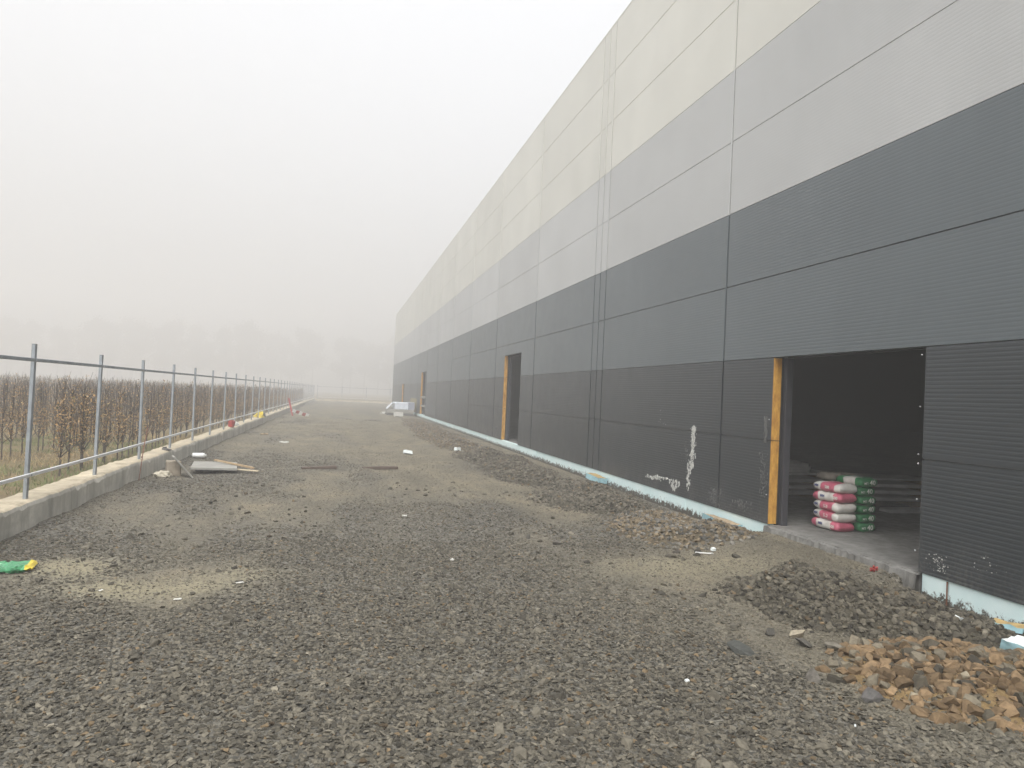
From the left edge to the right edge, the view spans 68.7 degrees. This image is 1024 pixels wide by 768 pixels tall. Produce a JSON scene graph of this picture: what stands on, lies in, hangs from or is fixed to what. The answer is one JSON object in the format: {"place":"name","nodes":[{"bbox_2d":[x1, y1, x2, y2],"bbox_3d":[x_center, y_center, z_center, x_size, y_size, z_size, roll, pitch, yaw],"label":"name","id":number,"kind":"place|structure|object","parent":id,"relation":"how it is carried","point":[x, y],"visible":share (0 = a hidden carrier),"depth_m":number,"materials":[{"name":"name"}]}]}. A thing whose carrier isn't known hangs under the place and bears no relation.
{"place":"outdoors","nodes":[
{"label":"outdoors","id":0,"kind":"place"},
{"bbox_2d":[0,428,197,494],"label":"grass","id":1,"kind":"structure","parent":0,"point":[50,458],"depth_m":16.25,"materials":[{"name":"plant"}]},
{"bbox_2d":[215,388,223,427],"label":"young tree","id":2,"kind":"object","parent":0,"point":[220,417],"visible":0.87,"depth_m":29.28,"materials":[{"name":"brown plant"}]},
{"bbox_2d":[0,0,631,393],"label":"sky","id":3,"kind":"structure","parent":0,"point":[280,165],"materials":[{"name":"white"}]},
{"bbox_2d":[0,377,1023,767],"bbox_3d":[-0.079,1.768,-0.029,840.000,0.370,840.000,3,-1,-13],"label":"ground","id":4,"kind":"structure","parent":0,"point":[352,413],"depth_m":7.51,"materials":[{"name":"gravel"}]},
{"bbox_2d":[0,379,20,455],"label":"young tree","id":5,"kind":"object","parent":4,"relation":"on","point":[11,431],"visible":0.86,"depth_m":15.73,"materials":[{"name":"brown plant"}]},
{"bbox_2d":[0,378,22,459],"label":"young tree","id":6,"kind":"object","parent":4,"relation":"on","point":[3,413],"visible":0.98,"depth_m":15.30,"materials":[{"name":"brown plant"}]},
{"bbox_2d":[0,313,23,376],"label":"woodland tree","id":7,"kind":"object","parent":4,"relation":"on","point":[8,325],"visible":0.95,"depth_m":283.00,"materials":[{"name":"grey plant"}]},
{"bbox_2d":[2,333,21,374],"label":"woodland tree","id":8,"kind":"object","parent":4,"relation":"on","point":[11,362],"visible":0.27,"depth_m":295.63,"materials":[{"name":"grey plant"}]},
{"bbox_2d":[5,379,23,438],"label":"young tree","id":9,"kind":"object","parent":4,"relation":"on","point":[14,404],"visible":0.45,"depth_m":20.27,"materials":[{"name":"brown plant"}]},
{"bbox_2d":[0,560,37,573],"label":"torn sack","id":10,"kind":"object","parent":4,"relation":"on","point":[11,567],"visible":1,"depth_m":6.54,"materials":[{"name":"green plastic"}]},
{"bbox_2d":[13,373,27,437],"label":"young tree","id":11,"kind":"object","parent":4,"relation":"on","point":[18,392],"visible":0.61,"depth_m":20.74,"materials":[{"name":"brown plant"}]},
{"bbox_2d":[14,384,28,454],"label":"young tree","id":12,"kind":"object","parent":4,"relation":"on","point":[22,431],"visible":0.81,"depth_m":16.24,"materials":[{"name":"brown plant"}]},
{"bbox_2d":[9,322,39,376],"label":"woodland tree","id":13,"kind":"object","parent":4,"relation":"on","point":[25,341],"visible":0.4,"depth_m":285.30,"materials":[{"name":"grey plant"}]},
{"bbox_2d":[6,380,44,438],"bbox_3d":[-10.833,0.700,16.656,0.626,1.745,0.398,3,-1,-12],"label":"young tree","id":14,"kind":"object","parent":4,"relation":"on","point":[27,412],"visible":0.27,"depth_m":16.69,"materials":[{"name":"brown plant"}]},
{"bbox_2d":[7,318,49,379],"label":"woodland tree","id":15,"kind":"object","parent":4,"relation":"on","point":[32,329],"visible":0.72,"depth_m":282.63,"materials":[{"name":"grey plant"}]},
{"bbox_2d":[33,382,39,433],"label":"young tree","id":16,"kind":"object","parent":4,"relation":"on","point":[36,411],"visible":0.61,"depth_m":22.07,"materials":[{"name":"brown plant"}]},
{"bbox_2d":[33,381,47,450],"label":"young tree","id":17,"kind":"object","parent":4,"relation":"on","point":[40,412],"visible":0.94,"depth_m":17.10,"materials":[{"name":"brown plant"}]},
{"bbox_2d":[36,382,50,449],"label":"young tree","id":18,"kind":"object","parent":4,"relation":"on","point":[47,421],"visible":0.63,"depth_m":17.57,"materials":[{"name":"brown plant"}]},
{"bbox_2d":[48,380,61,447],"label":"young tree","id":19,"kind":"object","parent":4,"relation":"on","point":[55,414],"visible":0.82,"depth_m":17.97,"materials":[{"name":"brown plant"}]},
{"bbox_2d":[38,323,75,380],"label":"woodland tree","id":20,"kind":"object","parent":4,"relation":"on","point":[58,336],"visible":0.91,"depth_m":278.73,"materials":[{"name":"grey plant"}]},
{"bbox_2d":[46,330,68,372],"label":"woodland tree","id":21,"kind":"object","parent":4,"relation":"on","point":[54,350],"visible":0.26,"depth_m":297.02,"materials":[{"name":"grey plant"}]},
{"bbox_2d":[46,376,78,475],"bbox_3d":[-7.875,0.747,13.145,0.398,1.799,0.510,2,-1,15],"label":"young tree","id":22,"kind":"object","parent":4,"relation":"on","point":[63,416],"visible":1,"depth_m":13.16,"materials":[{"name":"brown plant"}]},
{"bbox_2d":[55,377,82,471],"bbox_3d":[-8.031,0.749,13.657,0.469,1.798,0.437,3,-1,4],"label":"young tree","id":23,"kind":"object","parent":4,"relation":"on","point":[70,422],"visible":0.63,"depth_m":13.63,"materials":[{"name":"brown plant"}]},
{"bbox_2d":[70,327,91,380],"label":"woodland tree","id":24,"kind":"object","parent":4,"relation":"on","point":[82,338],"visible":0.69,"depth_m":287.73,"materials":[{"name":"grey plant"}]},
{"bbox_2d":[68,373,95,470],"bbox_3d":[-8.043,0.711,14.050,0.468,1.887,0.450,2,-1,14],"label":"young tree","id":25,"kind":"object","parent":4,"relation":"on","point":[87,424],"visible":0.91,"depth_m":14.04,"materials":[{"name":"brown plant"}]},
{"bbox_2d":[73,384,96,467],"bbox_3d":[-8.223,0.796,14.438,0.416,1.711,0.446,3,-1,-25],"label":"young tree","id":26,"kind":"object","parent":4,"relation":"on","point":[85,423],"visible":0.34,"depth_m":14.44,"materials":[{"name":"brown plant"}]},
{"bbox_2d":[88,381,105,447],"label":"young tree","id":27,"kind":"object","parent":4,"relation":"on","point":[94,418],"visible":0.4,"depth_m":14.90,"materials":[{"name":"brown plant"}]},
{"bbox_2d":[77,314,116,382],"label":"woodland tree","id":28,"kind":"object","parent":4,"relation":"on","point":[96,328],"visible":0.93,"depth_m":281.84,"materials":[{"name":"grey plant"}]},
{"bbox_2d":[91,384,117,463],"bbox_3d":[-8.360,0.810,15.366,0.512,1.703,0.255,3,-1,-16],"label":"young tree","id":29,"kind":"object","parent":4,"relation":"on","point":[106,432],"visible":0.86,"depth_m":15.38,"materials":[{"name":"brown plant"}]},
{"bbox_2d":[99,381,117,460],"bbox_3d":[-8.508,0.753,15.812,0.450,1.820,0.361,2,-1,10],"label":"young tree","id":30,"kind":"object","parent":4,"relation":"on","point":[110,428],"visible":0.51,"depth_m":15.76,"materials":[{"name":"brown plant"}]},
{"bbox_2d":[94,318,124,382],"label":"woodland tree","id":31,"kind":"object","parent":4,"relation":"on","point":[111,338],"visible":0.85,"depth_m":286.44,"materials":[{"name":"grey plant"}]},
{"bbox_2d":[101,334,124,382],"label":"woodland tree","id":32,"kind":"object","parent":4,"relation":"on","point":[116,353],"visible":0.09,"depth_m":310.32,"materials":[{"name":"grey plant"}]},
{"bbox_2d":[111,384,127,459],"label":"young tree","id":33,"kind":"object","parent":4,"relation":"on","point":[119,428],"visible":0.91,"depth_m":16.24,"materials":[{"name":"brown plant"}]},
{"bbox_2d":[113,386,130,457],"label":"young tree","id":34,"kind":"object","parent":4,"relation":"on","point":[124,426],"visible":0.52,"depth_m":16.64,"materials":[{"name":"brown plant"}]},
{"bbox_2d":[124,390,135,455],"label":"young tree","id":35,"kind":"object","parent":4,"relation":"on","point":[131,416],"visible":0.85,"depth_m":17.09,"materials":[{"name":"brown plant"}]},
{"bbox_2d":[117,333,145,381],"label":"woodland tree","id":36,"kind":"object","parent":4,"relation":"on","point":[132,340],"visible":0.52,"depth_m":291.28,"materials":[{"name":"grey plant"}]},
{"bbox_2d":[115,315,152,379],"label":"woodland tree","id":37,"kind":"object","parent":4,"relation":"on","point":[127,325],"visible":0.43,"depth_m":298.40,"materials":[{"name":"grey plant"}]},
{"bbox_2d":[119,382,151,452],"bbox_3d":[-9.074,0.788,18.027,0.636,1.773,0.404,3,-1,-1],"label":"young tree","id":38,"kind":"object","parent":4,"relation":"on","point":[137,417],"visible":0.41,"depth_m":18.01,"materials":[{"name":"brown plant"}]},
{"bbox_2d":[126,388,146,454],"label":"young tree","id":39,"kind":"object","parent":4,"relation":"on","point":[133,437],"visible":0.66,"depth_m":17.53,"materials":[{"name":"brown plant"}]},
{"bbox_2d":[123,322,160,379],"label":"woodland tree","id":40,"kind":"object","parent":4,"relation":"on","point":[142,331],"visible":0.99,"depth_m":289.41,"materials":[{"name":"grey plant"}]},
{"bbox_2d":[137,379,155,449],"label":"young tree","id":41,"kind":"object","parent":4,"relation":"on","point":[146,420],"visible":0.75,"depth_m":18.88,"materials":[{"name":"brown plant"}]},
{"bbox_2d":[0,372,303,416],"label":"nursery trees","id":42,"kind":"object","parent":4,"relation":"on","point":[280,393],"visible":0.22,"depth_m":55.39,"materials":[{"name":"brown plant"}]},
{"bbox_2d":[149,389,161,447],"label":"young tree","id":43,"kind":"object","parent":4,"relation":"on","point":[153,422],"visible":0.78,"depth_m":19.30,"materials":[{"name":"brown plant"}]},
{"bbox_2d":[0,398,314,540],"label":"concrete plinth","id":44,"kind":"structure","parent":4,"relation":"on","point":[18,514],"depth_m":10.86,"materials":[{"name":"concrete"}]},
{"bbox_2d":[0,344,314,498],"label":"metal fence","id":45,"kind":"object","parent":44,"relation":"on","point":[33,359],"visible":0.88,"depth_m":11.47,"materials":[{"name":"metal"}]},
{"bbox_2d":[151,380,167,443],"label":"young tree","id":46,"kind":"object","parent":4,"relation":"on","point":[159,424],"visible":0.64,"depth_m":20.14,"materials":[{"name":"brown plant"}]},
{"bbox_2d":[154,388,167,446],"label":"young tree","id":47,"kind":"object","parent":4,"relation":"on","point":[157,425],"visible":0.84,"depth_m":19.72,"materials":[{"name":"brown plant"}]},
{"bbox_2d":[153,470,170,476],"bbox_3d":[-6.371,1.623,13.643,0.315,0.127,0.263,3,-1,-13],"label":"plaster lump","id":48,"kind":"object","parent":4,"relation":"on","point":[161,473],"visible":1,"depth_m":13.56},
{"bbox_2d":[143,322,183,381],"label":"woodland tree","id":49,"kind":"object","parent":4,"relation":"on","point":[164,361],"visible":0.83,"depth_m":292.22,"materials":[{"name":"grey plant"}]},
{"bbox_2d":[160,380,171,444],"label":"young tree","id":50,"kind":"object","parent":4,"relation":"on","point":[163,429],"visible":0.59,"depth_m":20.58,"materials":[{"name":"brown plant"}]},
{"bbox_2d":[165,460,181,475],"bbox_3d":[-6.339,1.586,14.034,0.276,0.318,0.286,3,-1,-33],"label":"concrete block","id":51,"kind":"object","parent":4,"relation":"on","point":[172,467],"depth_m":13.92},
{"bbox_2d":[168,389,180,441],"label":"young tree","id":52,"kind":"object","parent":4,"relation":"on","point":[174,414],"visible":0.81,"depth_m":21.81,"materials":[{"name":"brown plant"}]},
{"bbox_2d":[158,314,193,381],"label":"woodland tree","id":53,"kind":"object","parent":4,"relation":"on","point":[175,329],"visible":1,"depth_m":289.81,"materials":[{"name":"grey plant"}]},
{"bbox_2d":[172,386,184,439],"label":"young tree","id":54,"kind":"object","parent":4,"relation":"on","point":[177,425],"visible":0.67,"depth_m":22.28,"materials":[{"name":"brown plant"}]},
{"bbox_2d":[178,388,188,436],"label":"young tree","id":55,"kind":"object","parent":4,"relation":"on","point":[181,425],"visible":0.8,"depth_m":22.72,"materials":[{"name":"brown plant"}]},
{"bbox_2d":[184,388,192,437],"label":"young tree","id":56,"kind":"object","parent":4,"relation":"on","point":[187,410],"visible":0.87,"depth_m":23.54,"materials":[{"name":"brown plant"}]},
{"bbox_2d":[190,391,200,434],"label":"young tree","id":57,"kind":"object","parent":4,"relation":"on","point":[195,422],"visible":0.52,"depth_m":24.85,"materials":[{"name":"brown plant"}]},
{"bbox_2d":[185,334,205,384],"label":"woodland tree","id":58,"kind":"object","parent":4,"relation":"on","point":[192,347],"visible":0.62,"depth_m":306.80,"materials":[{"name":"grey plant"}]},
{"bbox_2d":[181,316,216,384],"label":"woodland tree","id":59,"kind":"object","parent":4,"relation":"on","point":[198,334],"visible":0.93,"depth_m":305.10,"materials":[{"name":"grey plant"}]},
{"bbox_2d":[196,470,225,470],"bbox_3d":[-5.933,1.685,14.843,0.610,0.066,0.191,3,-1,-13],"label":"broken brick","id":60,"kind":"object","parent":4,"relation":"on","point":[210,470],"visible":0.14,"depth_m":14.75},
{"bbox_2d":[190,461,236,470],"bbox_3d":[-5.942,1.636,14.993,0.840,0.051,1.000,4,0,-20],"label":"flat slab","id":61,"kind":"object","parent":60,"relation":"on","point":[201,465],"depth_m":14.72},
{"bbox_2d":[214,459,254,468],"bbox_3d":[-5.589,1.606,15.073,1.000,0.036,0.050,8,1,22],"label":"timber batten","id":62,"kind":"object","parent":61,"relation":"on","point":[236,464],"visible":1,"depth_m":15.05,"materials":[{"name":"brown wood"}]},
{"bbox_2d":[203,341,220,386],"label":"woodland tree","id":63,"kind":"object","parent":4,"relation":"on","point":[211,353],"visible":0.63,"depth_m":311.53,"materials":[{"name":"grey plant"}]},
{"bbox_2d":[209,325,242,383],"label":"woodland tree","id":64,"kind":"object","parent":4,"relation":"on","point":[224,363],"visible":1,"depth_m":295.48,"materials":[{"name":"grey plant"}]},
{"bbox_2d":[225,384,233,424],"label":"young tree","id":65,"kind":"object","parent":4,"relation":"on","point":[227,404],"visible":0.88,"depth_m":31.45,"materials":[{"name":"brown plant"}]},
{"bbox_2d":[227,321,244,385],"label":"woodland tree","id":66,"kind":"object","parent":4,"relation":"on","point":[232,350],"visible":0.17,"depth_m":313.57,"materials":[{"name":"grey plant"}]},
{"bbox_2d":[233,318,268,388],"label":"woodland tree","id":67,"kind":"object","parent":4,"relation":"on","point":[247,337],"visible":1,"depth_m":293.46,"materials":[{"name":"grey plant"}]},
{"bbox_2d":[238,329,278,388],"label":"woodland tree","id":68,"kind":"object","parent":4,"relation":"on","point":[260,367],"visible":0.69,"depth_m":301.76,"materials":[{"name":"grey plant"}]},
{"bbox_2d":[301,465,336,468],"bbox_3d":[-4.183,1.812,16.245,0.740,0.093,0.150,3,-1,-23],"label":"plank","id":69,"kind":"object","parent":4,"relation":"on","point":[324,467],"visible":0.9,"depth_m":16.23,"materials":[{"name":"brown wood"}]},
{"bbox_2d":[325,336,358,392],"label":"woodland tree","id":70,"kind":"object","parent":4,"relation":"on","point":[343,371],"visible":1,"depth_m":306.00,"materials":[{"name":"grey plant"}]},
{"bbox_2d":[338,334,362,392],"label":"woodland tree","id":71,"kind":"object","parent":4,"relation":"on","point":[356,345],"visible":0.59,"depth_m":328.38,"materials":[{"name":"grey plant"}]},
{"bbox_2d":[315,399,390,403],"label":"kerb","id":72,"kind":"structure","parent":4,"relation":"on","point":[354,401],"depth_m":103.32,"materials":[{"name":"concrete"}]},
{"bbox_2d":[362,344,392,394],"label":"woodland tree","id":73,"kind":"object","parent":4,"relation":"on","point":[374,372],"visible":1,"depth_m":304.73,"materials":[{"name":"grey plant"}]},
{"bbox_2d":[362,466,397,468],"bbox_3d":[-2.982,1.898,16.949,0.800,0.084,0.147,3,-1,-20],"label":"plank","id":74,"kind":"object","parent":4,"relation":"on","point":[383,467],"visible":0.88,"depth_m":16.90,"materials":[{"name":"brown wood"}]},
{"bbox_2d":[379,346,393,394],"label":"woodland tree","id":75,"kind":"object","parent":4,"relation":"on","point":[391,356],"visible":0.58,"depth_m":311.56,"materials":[{"name":"grey plant"}]},
{"bbox_2d":[385,402,414,415],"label":"board pile","id":76,"kind":"object","parent":4,"relation":"on","point":[406,408],"visible":0.96,"depth_m":54.99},
{"bbox_2d":[402,418,489,451],"bbox_3d":[-4.127,2.072,36.074,2.983,0.418,27.800,3,-1,-13],"label":"rubble heap","id":77,"kind":"object","parent":4,"relation":"on","point":[440,437],"visible":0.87,"depth_m":27.98,"materials":[{"name":"gravel"}]},
{"bbox_2d":[451,446,572,488],"bbox_3d":[-0.043,1.941,18.644,2.783,0.464,8.805,3,-1,-13],"label":"rubble heap","id":78,"kind":"object","parent":4,"relation":"on","point":[511,468],"visible":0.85,"depth_m":17.44,"materials":[{"name":"gravel"}]},
{"bbox_2d":[523,479,666,516],"bbox_3d":[1.131,1.974,13.490,2.783,0.337,5.023,3,-1,-13],"label":"rubble heap","id":79,"kind":"object","parent":4,"relation":"on","point":[592,497],"visible":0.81,"depth_m":12.50,"materials":[{"name":"gravel"}]},
{"bbox_2d":[585,473,607,483],"bbox_3d":[1.796,2.007,15.987,0.241,0.125,0.717,5,1,-16],"label":"foam offcut","id":80,"kind":"object","parent":4,"relation":"on","point":[595,477],"visible":0.97,"depth_m":15.82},
{"bbox_2d":[600,509,760,550],"bbox_3d":[2.111,1.924,10.328,2.283,0.414,3.421,3,-1,-13],"label":"rubble heap","id":81,"kind":"object","parent":4,"relation":"on","point":[663,527],"visible":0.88,"depth_m":9.53,"materials":[{"name":"gravel"}]},
{"bbox_2d":[702,513,742,526],"bbox_3d":[3.016,1.997,10.776,0.218,0.127,0.762,5,1,-14],"label":"foam offcut","id":82,"kind":"object","parent":81,"relation":"on","point":[705,516],"visible":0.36,"depth_m":10.86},
{"bbox_2d":[392,0,1023,623],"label":"warehouse","id":83,"kind":"structure","parent":4,"relation":"on","point":[722,258],"depth_m":10.91,"materials":[{"name":"metal"}]},
{"bbox_2d":[789,460,826,498],"bbox_3d":[4.715,1.641,13.079,1.650,0.660,0.820,3,-1,-16],"label":"board stack","id":84,"kind":"object","parent":83,"relation":"on","point":[803,478],"visible":0.3,"depth_m":12.79,"materials":[{"name":"grey wood"}]},
{"bbox_2d":[811,517,853,531],"bbox_3d":[4.185,1.829,9.777,0.324,0.143,0.506,4,0,-16],"label":"cement bag","id":85,"kind":"object","parent":83,"relation":"on","point":[831,525],"visible":0.92,"depth_m":9.59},
{"bbox_2d":[813,508,855,522],"bbox_3d":[4.203,1.709,9.782,0.322,0.141,0.503,3,1,-14],"label":"cement bag","id":86,"kind":"object","parent":85,"relation":"on","point":[836,517],"visible":0.9,"depth_m":9.58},
{"bbox_2d":[814,499,855,512],"bbox_3d":[4.208,1.588,9.780,0.322,0.142,0.507,2,0,-12],"label":"cement bag","id":87,"kind":"object","parent":86,"relation":"on","point":[836,507],"visible":0.92,"depth_m":9.58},
{"bbox_2d":[813,490,856,502],"bbox_3d":[4.208,1.467,9.780,0.327,0.147,0.504,2,-1,-20],"label":"cement bag","id":88,"kind":"object","parent":87,"relation":"on","point":[833,497],"visible":0.9,"depth_m":9.60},
{"bbox_2d":[814,481,856,493],"bbox_3d":[4.222,1.346,9.786,0.326,0.140,0.503,4,-1,-17],"label":"cement bag","id":89,"kind":"object","parent":88,"relation":"on","point":[837,487],"visible":1,"depth_m":9.62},
{"bbox_2d":[816,471,857,480],"bbox_3d":[4.493,1.282,10.373,0.484,0.135,0.332,3,-1,-9],"label":"cement bag","id":90,"kind":"object","parent":89,"relation":"on","point":[827,476],"visible":0.69,"depth_m":10.26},
{"bbox_2d":[850,521,874,531],"bbox_3d":[4.500,1.845,9.857,0.290,0.139,0.515,3,-1,-14],"label":"cement bag","id":91,"kind":"object","parent":83,"relation":"on","point":[864,527],"visible":0.59,"depth_m":9.62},
{"bbox_2d":[851,512,875,522],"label":"cement bag","id":92,"kind":"object","parent":91,"relation":"on","point":[864,517],"visible":0.52,"depth_m":9.64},
{"bbox_2d":[852,503,874,513],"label":"cement bag","id":93,"kind":"object","parent":92,"relation":"on","point":[862,509],"visible":0.48,"depth_m":9.65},
{"bbox_2d":[852,495,875,505],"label":"cement bag","id":94,"kind":"object","parent":93,"relation":"on","point":[867,500],"visible":0.52,"depth_m":9.63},
{"bbox_2d":[854,486,874,495],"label":"cement bag","id":95,"kind":"object","parent":94,"relation":"on","point":[865,491],"visible":0.52,"depth_m":9.64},
{"bbox_2d":[836,475,877,486],"bbox_3d":[4.533,1.277,9.866,0.292,0.138,0.513,2,-2,-15],"label":"cement bag","id":96,"kind":"object","parent":95,"relation":"on","point":[859,481],"visible":0.88,"depth_m":9.69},
{"bbox_2d":[852,473,921,506],"bbox_3d":[6.186,1.789,12.597,1.550,0.480,0.830,3,-1,-6],"label":"board stack","id":97,"kind":"object","parent":83,"relation":"on","point":[904,489],"visible":0.36,"depth_m":12.36,"materials":[{"name":"grey wood"}]},
{"bbox_2d":[879,507,920,512],"bbox_3d":[6.202,1.989,11.787,0.814,0.075,0.254,3,-1,-13],"label":"loose board","id":98,"kind":"object","parent":83,"relation":"on","point":[901,509],"visible":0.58,"depth_m":11.69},
{"bbox_2d":[726,640,754,655],"bbox_3d":[1.625,1.884,5.343,0.122,0.058,0.197,3,-1,-22],"label":"loose stone","id":99,"kind":"object","parent":4,"relation":"on","point":[738,647],"visible":1,"depth_m":5.31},
{"bbox_2d":[789,630,804,637],"bbox_3d":[2.181,1.922,5.736,0.115,0.088,0.081,2,-1,25],"label":"loose stone","id":100,"kind":"object","parent":4,"relation":"on","point":[796,633],"visible":0.88,"depth_m":5.72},
{"bbox_2d":[795,638,811,647],"bbox_3d":[2.165,1.911,5.531,0.096,0.049,0.166,3,-1,-19],"label":"loose stone","id":101,"kind":"object","parent":4,"relation":"on","point":[802,641],"visible":1,"depth_m":5.51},
{"bbox_2d":[805,668,820,683],"bbox_3d":[1.925,1.880,4.821,0.070,0.074,0.135,3,-1,-2],"label":"loose stone","id":102,"kind":"object","parent":4,"relation":"on","point":[812,675],"visible":0.87,"depth_m":4.79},
{"bbox_2d":[824,641,841,650],"bbox_3d":[2.353,1.922,5.477,0.144,0.073,0.116,2,-1,12],"label":"loose stone","id":103,"kind":"object","parent":4,"relation":"on","point":[833,645],"visible":0.71,"depth_m":5.44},
{"bbox_2d":[712,559,1023,650],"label":"rubble heap","id":104,"kind":"object","parent":4,"relation":"on","point":[813,597],"visible":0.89,"depth_m":6.20,"materials":[{"name":"gravel"}]},
{"bbox_2d":[994,618,1023,633],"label":"foam offcut","id":105,"kind":"object","parent":104,"relation":"on","point":[1017,627],"visible":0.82,"depth_m":6.05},
{"bbox_2d":[1000,635,1023,649],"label":"foam offcut","id":106,"kind":"object","parent":104,"relation":"on","point":[1013,642],"visible":0.79,"depth_m":5.68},
{"bbox_2d":[861,687,883,702],"bbox_3d":[2.182,1.893,4.545,0.130,0.077,0.144,4,6,17],"label":"loose stone","id":107,"kind":"object","parent":4,"relation":"on","point":[870,695],"visible":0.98,"depth_m":4.51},
{"bbox_2d":[814,634,1023,735],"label":"rubble heap","id":108,"kind":"object","parent":4,"relation":"on","point":[958,680],"visible":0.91,"depth_m":4.76,"materials":[{"name":"brown stone"}]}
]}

